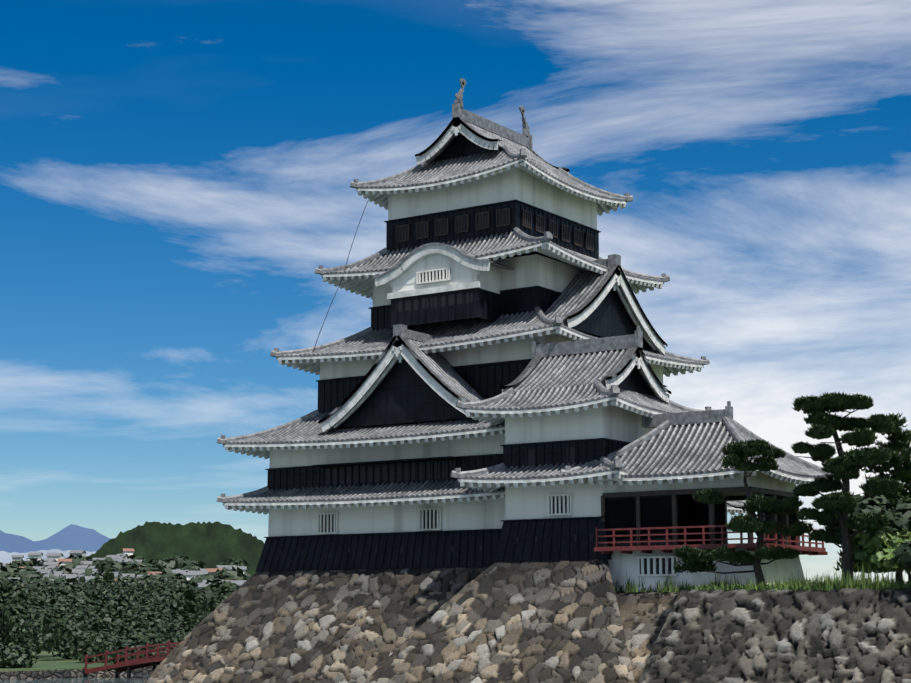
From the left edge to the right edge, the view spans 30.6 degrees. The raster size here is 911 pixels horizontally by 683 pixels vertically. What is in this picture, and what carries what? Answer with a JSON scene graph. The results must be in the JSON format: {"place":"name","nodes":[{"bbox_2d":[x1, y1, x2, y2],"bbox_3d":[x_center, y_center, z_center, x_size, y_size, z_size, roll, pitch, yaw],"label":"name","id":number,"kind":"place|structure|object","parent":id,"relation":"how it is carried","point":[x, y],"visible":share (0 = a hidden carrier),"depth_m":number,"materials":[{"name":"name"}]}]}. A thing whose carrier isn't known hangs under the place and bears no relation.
{"place":"outdoors","nodes":[
{"label":"outdoors","id":0,"kind":"place"},
{"bbox_2d":[0,549,95,562],"bbox_3d":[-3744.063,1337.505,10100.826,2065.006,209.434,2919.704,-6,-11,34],"label":"cloud","id":1,"kind":"structure","parent":0,"point":[5,557],"depth_m":10578.26,"materials":[{"name":"white"}]},
{"bbox_2d":[0,524,109,552],"bbox_3d":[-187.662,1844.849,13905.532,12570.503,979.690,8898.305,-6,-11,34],"label":"mountains","id":2,"kind":"structure","parent":0,"point":[72,537],"depth_m":15467.58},
{"bbox_2d":[0,674,150,682],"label":"moat water","id":3,"kind":"structure","parent":0,"point":[124,679],"depth_m":116.16,"materials":[{"name":"grey liquid"}]},
{"bbox_2d":[84,641,179,677],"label":"red bridge","id":4,"kind":"structure","parent":3,"relation":"in","point":[127,665],"depth_m":121.05,"materials":[{"name":"paint"}]},
{"bbox_2d":[144,567,488,682],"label":"keep stone base","id":5,"kind":"object","parent":3,"relation":"in","point":[335,626],"visible":0.42,"depth_m":89.06,"materials":[{"name":"grey stone"}]},
{"bbox_2d":[365,559,633,682],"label":"stone base","id":6,"kind":"object","parent":3,"relation":"in","point":[559,621],"visible":0.98,"depth_m":77.60,"materials":[{"name":"grey stone"}]},
{"bbox_2d":[615,591,678,682],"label":"stone wall","id":7,"kind":"structure","parent":3,"relation":"in","point":[643,615],"depth_m":75.97,"materials":[{"name":"brown stone"}]},
{"bbox_2d":[216,78,831,590],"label":"castle keep","id":8,"kind":"structure","parent":7,"relation":"on","point":[492,388],"depth_m":90.59,"materials":[{"name":"paint"}]},
{"bbox_2d":[613,573,696,592],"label":"grass","id":9,"kind":"structure","parent":7,"relation":"on","point":[668,589],"depth_m":76.94,"materials":[{"name":"green plant"}]},
{"bbox_2d":[638,588,910,682],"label":"stone wall","id":10,"kind":"structure","parent":3,"relation":"in","point":[849,635],"depth_m":67.18,"materials":[{"name":"stone"}]},
{"bbox_2d":[672,438,813,584],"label":"pine","id":11,"kind":"object","parent":10,"relation":"on","point":[736,453],"visible":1,"depth_m":72.01,"materials":[{"name":"green plant"}]},
{"bbox_2d":[688,562,910,590],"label":"wall top grass","id":12,"kind":"structure","parent":10,"relation":"on","point":[819,582],"depth_m":68.00,"materials":[{"name":"green plant"}]},
{"bbox_2d":[790,391,904,581],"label":"pine","id":13,"kind":"object","parent":10,"relation":"on","point":[832,517],"visible":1,"depth_m":69.40,"materials":[{"name":"green plant"}]},
{"bbox_2d":[833,412,910,580],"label":"tree","id":14,"kind":"object","parent":10,"relation":"on","point":[900,441],"visible":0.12,"depth_m":88.01,"materials":[{"name":"green plant"}]},
{"bbox_2d":[837,494,910,583],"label":"tree","id":15,"kind":"object","parent":10,"relation":"on","point":[878,504],"visible":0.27,"depth_m":74.72,"materials":[{"name":"green plant"}]},
{"bbox_2d":[851,527,910,581],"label":"tree","id":16,"kind":"object","parent":10,"relation":"on","point":[866,544],"visible":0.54,"depth_m":69.14,"materials":[{"name":"green plant"}]},
{"bbox_2d":[854,516,910,538],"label":"tree","id":17,"kind":"object","parent":10,"relation":"on","point":[906,526],"visible":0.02,"depth_m":70.56,"materials":[{"name":"green plant"}]},
{"bbox_2d":[871,538,910,574],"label":"shrub","id":18,"kind":"object","parent":10,"relation":"on","point":[886,562],"visible":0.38,"depth_m":66.82,"materials":[{"name":"green plant"}]},
{"bbox_2d":[891,540,910,567],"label":"shrub","id":19,"kind":"object","parent":10,"relation":"on","point":[905,558],"visible":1,"depth_m":65.31,"materials":[{"name":"green plant"}]},
{"bbox_2d":[0,628,157,680],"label":"stone wall","id":20,"kind":"structure","parent":0,"point":[38,674],"depth_m":120.89,"materials":[{"name":"stone"}]},
{"bbox_2d":[0,628,157,671],"bbox_3d":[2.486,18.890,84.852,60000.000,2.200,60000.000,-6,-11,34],"label":"ground","id":21,"kind":"structure","parent":0,"point":[46,660],"depth_m":132.36,"materials":[{"name":"green plant"}]},
{"bbox_2d":[0,574,62,647],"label":"tree","id":22,"kind":"object","parent":21,"relation":"on","point":[7,587],"visible":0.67,"depth_m":177.42,"materials":[{"name":"green plant"}]},
{"bbox_2d":[32,578,76,649],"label":"tree","id":23,"kind":"object","parent":21,"relation":"on","point":[46,585],"visible":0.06,"depth_m":186.42,"materials":[{"name":"green plant"}]},
{"bbox_2d":[54,581,87,613],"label":"tree","id":24,"kind":"object","parent":21,"relation":"on","point":[61,582],"depth_m":261.46,"materials":[{"name":"green plant"}]},
{"bbox_2d":[67,578,110,614],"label":"tree","id":25,"kind":"object","parent":21,"relation":"on","point":[91,589],"visible":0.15,"depth_m":213.40,"materials":[{"name":"green plant"}]},
{"bbox_2d":[100,571,114,581],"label":"tree","id":26,"kind":"object","parent":21,"relation":"on","point":[107,575],"visible":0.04,"depth_m":275.99,"materials":[{"name":"green plant"}]},
{"bbox_2d":[0,585,235,667],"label":"trees","id":27,"kind":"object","parent":21,"relation":"on","point":[81,628],"depth_m":145.08,"materials":[{"name":"green plant"}]},
{"bbox_2d":[102,587,179,627],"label":"tree","id":28,"kind":"object","parent":21,"relation":"on","point":[164,600],"visible":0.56,"depth_m":158.65,"materials":[{"name":"green plant"}]},
{"bbox_2d":[97,575,186,609],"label":"tree","id":29,"kind":"object","parent":21,"relation":"on","point":[145,585],"visible":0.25,"depth_m":186.14,"materials":[{"name":"green plant"}]},
{"bbox_2d":[151,576,191,615],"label":"tree","id":30,"kind":"object","parent":21,"relation":"on","point":[179,587],"visible":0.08,"depth_m":200.81,"materials":[{"name":"green plant"}]},
{"bbox_2d":[163,579,204,616],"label":"tree","id":31,"kind":"object","parent":21,"relation":"on","point":[199,603],"depth_m":204.82,"materials":[{"name":"green plant"}]},
{"bbox_2d":[177,588,202,631],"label":"tree","id":32,"kind":"object","parent":21,"relation":"on","point":[190,594],"visible":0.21,"depth_m":184.00,"materials":[{"name":"green plant"}]},
{"bbox_2d":[194,593,216,619],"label":"tree","id":33,"kind":"object","parent":21,"relation":"on","point":[204,597],"visible":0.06,"depth_m":211.05,"materials":[{"name":"green plant"}]},
{"bbox_2d":[195,588,221,601],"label":"tree","id":34,"kind":"object","parent":21,"relation":"on","point":[205,592],"depth_m":225.42,"materials":[{"name":"green plant"}]},
{"bbox_2d":[219,585,232,595],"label":"tree","id":35,"kind":"object","parent":21,"relation":"on","point":[222,590],"depth_m":266.34,"materials":[{"name":"green plant"}]},
{"bbox_2d":[88,521,263,575],"bbox_3d":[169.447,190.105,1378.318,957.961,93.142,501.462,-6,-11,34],"label":"wooded hill","id":36,"kind":"structure","parent":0,"point":[209,544],"depth_m":1471.94,"materials":[{"name":"green plant"}]},
{"bbox_2d":[0,0,910,583],"label":"sky","id":37,"kind":"structure","parent":0,"point":[176,176],"materials":[{"name":"blue"}]},
{"bbox_3d":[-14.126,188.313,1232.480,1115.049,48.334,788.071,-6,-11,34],"label":"town slope","id":38,"kind":"structure","parent":0,"visible":0},
{"bbox_2d":[0,548,246,588],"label":"town houses","id":39,"kind":"structure","parent":38,"relation":"on","point":[52,563],"depth_m":1091.15,"materials":[{"name":"white paint"}]},
{"bbox_2d":[0,554,251,591],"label":"trees","id":40,"kind":"object","parent":38,"relation":"on","point":[26,573],"visible":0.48,"depth_m":1029.35,"materials":[{"name":"green plant"}]}
]}

